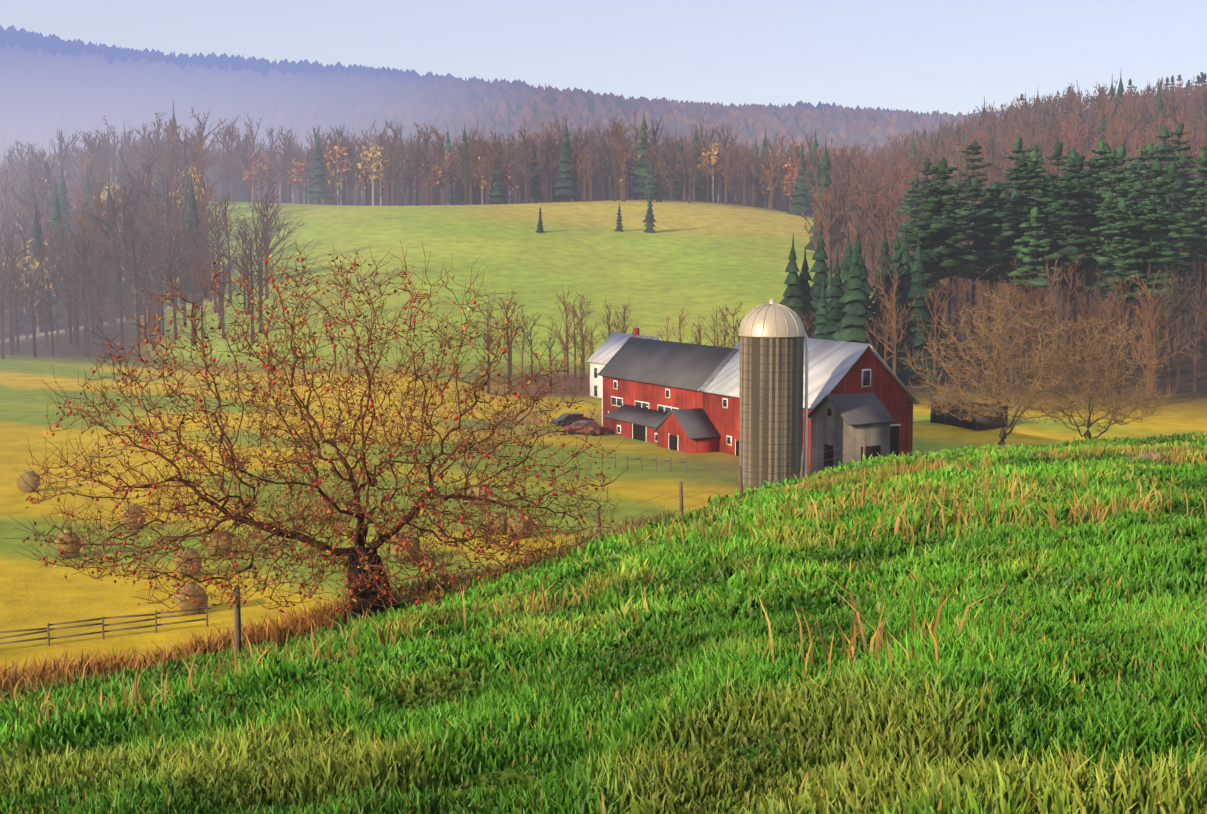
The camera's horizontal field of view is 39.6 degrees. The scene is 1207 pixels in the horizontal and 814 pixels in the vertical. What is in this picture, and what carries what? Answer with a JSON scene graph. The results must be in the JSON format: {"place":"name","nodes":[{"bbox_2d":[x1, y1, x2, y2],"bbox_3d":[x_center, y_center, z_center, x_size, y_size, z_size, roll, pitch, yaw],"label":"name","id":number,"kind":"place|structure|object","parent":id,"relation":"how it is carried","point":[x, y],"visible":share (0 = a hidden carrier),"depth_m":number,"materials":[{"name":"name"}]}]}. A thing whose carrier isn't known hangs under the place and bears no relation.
{"place":"outdoors","nodes":[
{"label":"outdoors","id":0,"kind":"place"},
{"bbox_2d":[192,137,809,214],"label":"autumn trees","id":1,"kind":"object","parent":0,"point":[328,165],"depth_m":483.89,"materials":[{"name":"brown plant"}]},
{"bbox_2d":[0,107,1206,813],"bbox_3d":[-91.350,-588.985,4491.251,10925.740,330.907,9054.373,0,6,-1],"label":"terrain","id":2,"kind":"structure","parent":0,"point":[704,259],"depth_m":220.86,"materials":[{"name":"green plant"}]},
{"bbox_2d":[0,95,208,334],"bbox_3d":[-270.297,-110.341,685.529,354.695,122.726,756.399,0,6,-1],"label":"autumn trees","id":3,"kind":"object","parent":2,"relation":"on","point":[36,262],"depth_m":373.10,"materials":[{"name":"brown plant"}]},
{"bbox_2d":[0,81,217,330],"bbox_3d":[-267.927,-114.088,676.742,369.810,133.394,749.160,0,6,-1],"label":"conifers","id":4,"kind":"object","parent":2,"relation":"on","point":[60,205],"visible":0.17,"depth_m":372.78,"materials":[{"name":"plant"}]},
{"bbox_2d":[0,68,231,333],"bbox_3d":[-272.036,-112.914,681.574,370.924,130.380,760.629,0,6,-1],"label":"bare woods","id":5,"kind":"object","parent":2,"relation":"on","point":[144,200],"visible":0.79,"depth_m":429.84,"materials":[{"name":"plant"}]},
{"bbox_2d":[0,178,304,358],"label":"bare trees","id":6,"kind":"object","parent":2,"relation":"on","point":[82,279],"visible":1,"depth_m":302.68,"materials":[{"name":"brown plant"}]},
{"bbox_2d":[0,592,351,691],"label":"rusty weeds","id":7,"kind":"object","parent":2,"relation":"on","point":[275,631],"visible":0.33,"depth_m":35.35,"materials":[{"name":"brown plant"}]},
{"bbox_2d":[17,471,532,613],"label":"hay bales","id":8,"kind":"object","parent":2,"relation":"on","point":[22,486],"visible":0.54,"depth_m":106.96,"materials":[{"name":"plant"}]},
{"bbox_2d":[4,239,626,620],"bbox_3d":[-6.093,0.613,35.787,13.262,8.440,11.120,0,6,-1],"label":"apple tree","id":9,"kind":"object","parent":2,"relation":"on","point":[364,597],"depth_m":35.02,"materials":[{"name":"brown plant"}]},
{"bbox_2d":[29,257,601,611],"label":"apples","id":10,"kind":"object","parent":9,"relation":"hanging from","point":[420,504],"visible":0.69,"depth_m":34.66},
{"bbox_2d":[0,436,866,653],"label":"fences posts rails","id":11,"kind":"object","parent":2,"relation":"on","point":[237,621],"visible":0.75,"depth_m":83.72,"materials":[{"name":"brown wood"}]},
{"bbox_2d":[604,441,864,534],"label":"wire fences","id":12,"kind":"object","parent":11,"relation":"attached to","point":[730,483],"visible":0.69,"depth_m":59.13,"materials":[{"name":"grey metal"}]},
{"bbox_2d":[0,25,939,156],"bbox_3d":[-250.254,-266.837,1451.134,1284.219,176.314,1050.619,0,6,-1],"label":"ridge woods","id":13,"kind":"object","parent":2,"relation":"on","point":[338,87],"visible":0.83,"depth_m":1165.05,"materials":[{"name":"plant"}]},
{"bbox_2d":[133,86,854,202],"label":"hill conifers","id":14,"kind":"object","parent":2,"relation":"on","point":[298,116],"visible":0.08,"depth_m":1019.38,"materials":[{"name":"green plant"}]},
{"bbox_2d":[111,111,895,215],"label":"trees","id":15,"kind":"object","parent":2,"relation":"on","point":[351,196],"visible":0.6,"depth_m":485.51,"materials":[{"name":"brown plant"}]},
{"bbox_2d":[120,82,902,205],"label":"trees","id":16,"kind":"object","parent":2,"relation":"on","point":[294,126],"visible":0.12,"depth_m":987.56,"materials":[{"name":"brown plant"}]},
{"bbox_2d":[156,114,887,215],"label":"evergreen trees","id":17,"kind":"object","parent":2,"relation":"on","point":[801,199],"visible":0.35,"depth_m":487.18,"materials":[{"name":"green plant"}]},
{"bbox_2d":[462,285,604,393],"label":"bare trees","id":18,"kind":"object","parent":2,"relation":"on","point":[490,336],"visible":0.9,"depth_m":237.86,"materials":[{"name":"brown plant"}]},
{"bbox_2d":[392,506,683,604],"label":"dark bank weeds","id":19,"kind":"object","parent":2,"relation":"on","point":[639,523],"visible":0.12,"depth_m":44.57,"materials":[{"name":"brown plant"}]},
{"bbox_2d":[232,126,875,210],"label":"trees","id":20,"kind":"object","parent":2,"relation":"on","point":[608,167],"visible":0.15,"depth_m":485.45,"materials":[{"name":"brown plant"}]},
{"bbox_2d":[551,413,593,424],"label":"car body","id":21,"kind":"object","parent":2,"relation":"on","point":[558,421],"visible":0.69,"depth_m":182.23,"materials":[{"name":"grey paint"}]},
{"bbox_2d":[566,415,590,426],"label":"car windows","id":22,"kind":"structure","parent":21,"relation":"on","point":[574,417],"depth_m":181.86,"materials":[{"name":"grey glass"}]},
{"bbox_2d":[561,421,602,435],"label":"car wheels","id":23,"kind":"object","parent":2,"relation":"on","point":[592,432],"visible":0.33,"depth_m":175.03,"materials":[{"name":"black rubber"}]},
{"bbox_2d":[564,420,607,433],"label":"car body","id":24,"kind":"object","parent":2,"relation":"on","point":[594,424],"visible":0.62,"depth_m":174.44,"materials":[{"name":"red paint"}]},
{"bbox_2d":[535,191,656,232],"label":"evergreen trees","id":25,"kind":"object","parent":2,"relation":"on","point":[649,219],"visible":0.98,"depth_m":414.58,"materials":[{"name":"green plant"}]},
{"bbox_2d":[0,591,1206,813],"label":"grass","id":26,"kind":"structure","parent":2,"relation":"on","point":[948,713],"depth_m":9.39,"materials":[{"name":"green plant"}]},
{"bbox_2d":[0,479,1206,773],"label":"grass","id":27,"kind":"structure","parent":2,"relation":"on","point":[1110,557],"depth_m":16.55,"materials":[{"name":"green plant"}]},
{"bbox_2d":[0,441,1206,700],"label":"grass","id":28,"kind":"structure","parent":2,"relation":"on","point":[1116,469],"depth_m":32.06,"materials":[{"name":"green plant"}]},
{"bbox_2d":[0,438,1206,813],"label":"dry grass stalks","id":29,"kind":"object","parent":2,"relation":"on","point":[902,470],"depth_m":21.51,"materials":[{"name":"brown plant"}]},
{"bbox_2d":[555,298,816,388],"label":"bare trees","id":30,"kind":"object","parent":2,"relation":"on","point":[591,340],"visible":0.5,"depth_m":245.75,"materials":[{"name":"brown plant"}]},
{"bbox_2d":[590,339,900,454],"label":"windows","id":31,"kind":"structure","parent":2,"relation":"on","point":[598,381],"depth_m":180.38,"materials":[{"name":"white wood"}]},
{"bbox_2d":[603,347,912,470],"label":"barn walls","id":32,"kind":"structure","parent":2,"relation":"on","point":[886,388],"depth_m":159.57,"materials":[{"name":"red wood"}]},
{"bbox_2d":[607,328,656,443],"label":"barn lean to","id":33,"kind":"object","parent":32,"relation":"attached to","point":[626,429],"visible":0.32,"depth_m":173.17,"materials":[{"name":"red wood"}]},
{"bbox_2d":[594,368,869,443],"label":"windows","id":34,"kind":"structure","parent":32,"relation":"in","point":[866,378],"depth_m":170.76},
{"bbox_2d":[597,337,895,438],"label":"barn slate roofs","id":35,"kind":"structure","parent":32,"relation":"on","point":[688,366],"depth_m":168.46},
{"bbox_2d":[587,332,919,409],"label":"barn metal roofs","id":36,"kind":"structure","parent":32,"relation":"on","point":[831,363],"depth_m":151.18,"materials":[{"name":"silver metal"}]},
{"bbox_2d":[633,408,898,468],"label":"barn doors","id":37,"kind":"structure","parent":32,"relation":"in","point":[639,432],"depth_m":149.49,"materials":[{"name":"wood"}]},
{"bbox_2d":[739,336,803,487],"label":"silo","id":38,"kind":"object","parent":2,"relation":"on","point":[774,350],"depth_m":136.63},
{"bbox_2d":[738,344,803,486],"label":"silo hoops","id":39,"kind":"object","parent":38,"relation":"attached to","point":[770,413],"visible":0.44,"depth_m":136.57,"materials":[{"name":"grey metal"}]},
{"bbox_2d":[738,299,805,337],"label":"silo dome","id":40,"kind":"structure","parent":38,"relation":"on","point":[771,319],"depth_m":136.23,"materials":[{"name":"silver metal"}]},
{"bbox_2d":[802,331,808,476],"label":"silo fill pipe","id":41,"kind":"object","parent":38,"relation":"attached to","point":[806,351],"visible":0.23,"depth_m":138.07,"materials":[{"name":"silver metal"}]},
{"bbox_2d":[400,453,1165,601],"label":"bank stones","id":42,"kind":"object","parent":2,"relation":"on","point":[1146,454],"depth_m":41.20,"materials":[{"name":"grey stone"}]},
{"bbox_2d":[664,100,1004,198],"bbox_3d":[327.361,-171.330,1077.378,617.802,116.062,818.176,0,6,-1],"label":"hill woods","id":43,"kind":"object","parent":2,"relation":"on","point":[879,136],"visible":0.08,"depth_m":1192.64,"materials":[{"name":"plant"}]},
{"bbox_2d":[810,399,889,473],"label":"grey shed boards","id":44,"kind":"object","parent":2,"relation":"on","point":[835,430],"visible":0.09,"depth_m":142.00,"materials":[{"name":"grey wood"}]},
{"bbox_2d":[779,220,952,384],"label":"evergreen trees","id":45,"kind":"object","parent":2,"relation":"on","point":[839,308],"visible":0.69,"depth_m":226.47,"materials":[{"name":"green plant"}]},
{"bbox_2d":[707,432,1206,504],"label":"hilltop grass","id":46,"kind":"structure","parent":2,"relation":"on","point":[1198,438],"depth_m":64.09,"materials":[{"name":"green plant"}]},
{"bbox_2d":[930,399,1007,429],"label":"shed boards","id":47,"kind":"object","parent":2,"relation":"on","point":[983,423],"visible":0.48,"depth_m":176.73,"materials":[{"name":"wood"}]},
{"bbox_2d":[933,400,974,428],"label":"shed","id":48,"kind":"structure","parent":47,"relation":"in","point":[952,420],"depth_m":179.32,"materials":[{"name":"wood"}]},
{"bbox_2d":[929,396,1011,407],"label":"shed roof","id":49,"kind":"structure","parent":47,"relation":"on","point":[937,398],"depth_m":177.74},
{"bbox_2d":[891,279,1106,446],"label":"yard tree","id":50,"kind":"object","parent":2,"relation":"on","point":[997,406],"visible":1,"depth_m":145.43,"materials":[{"name":"brown plant"}]},
{"bbox_2d":[801,76,1206,290],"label":"bare trees","id":51,"kind":"object","parent":2,"relation":"on","point":[861,197],"visible":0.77,"depth_m":444.97,"materials":[{"name":"brown plant"}]},
{"bbox_2d":[804,75,1206,250],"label":"hill conifers","id":52,"kind":"object","parent":2,"relation":"on","point":[825,165],"visible":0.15,"depth_m":476.71,"materials":[{"name":"green plant"}]},
{"bbox_2d":[861,199,1206,407],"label":"bare trees","id":53,"kind":"object","parent":2,"relation":"on","point":[1173,312],"visible":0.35,"depth_m":215.49,"materials":[{"name":"brown plant"}]},
{"bbox_2d":[892,123,1206,377],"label":"pine grove","id":54,"kind":"object","parent":2,"relation":"on","point":[949,227],"depth_m":241.75,"materials":[{"name":"green plant"}]},
{"bbox_2d":[1017,308,1177,439],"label":"yard tree","id":55,"kind":"object","parent":2,"relation":"on","point":[1113,416],"visible":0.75,"depth_m":149.71,"materials":[{"name":"brown plant"}]},
{"bbox_2d":[1017,72,1206,126],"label":"evergreen trees","id":56,"kind":"object","parent":2,"relation":"on","point":[1202,78],"depth_m":672.74,"materials":[{"name":"plant"}]},
{"bbox_2d":[0,0,1206,115],"label":"sky","id":57,"kind":"structure","parent":0,"point":[923,56],"materials":[{"name":"blue"}]}
]}

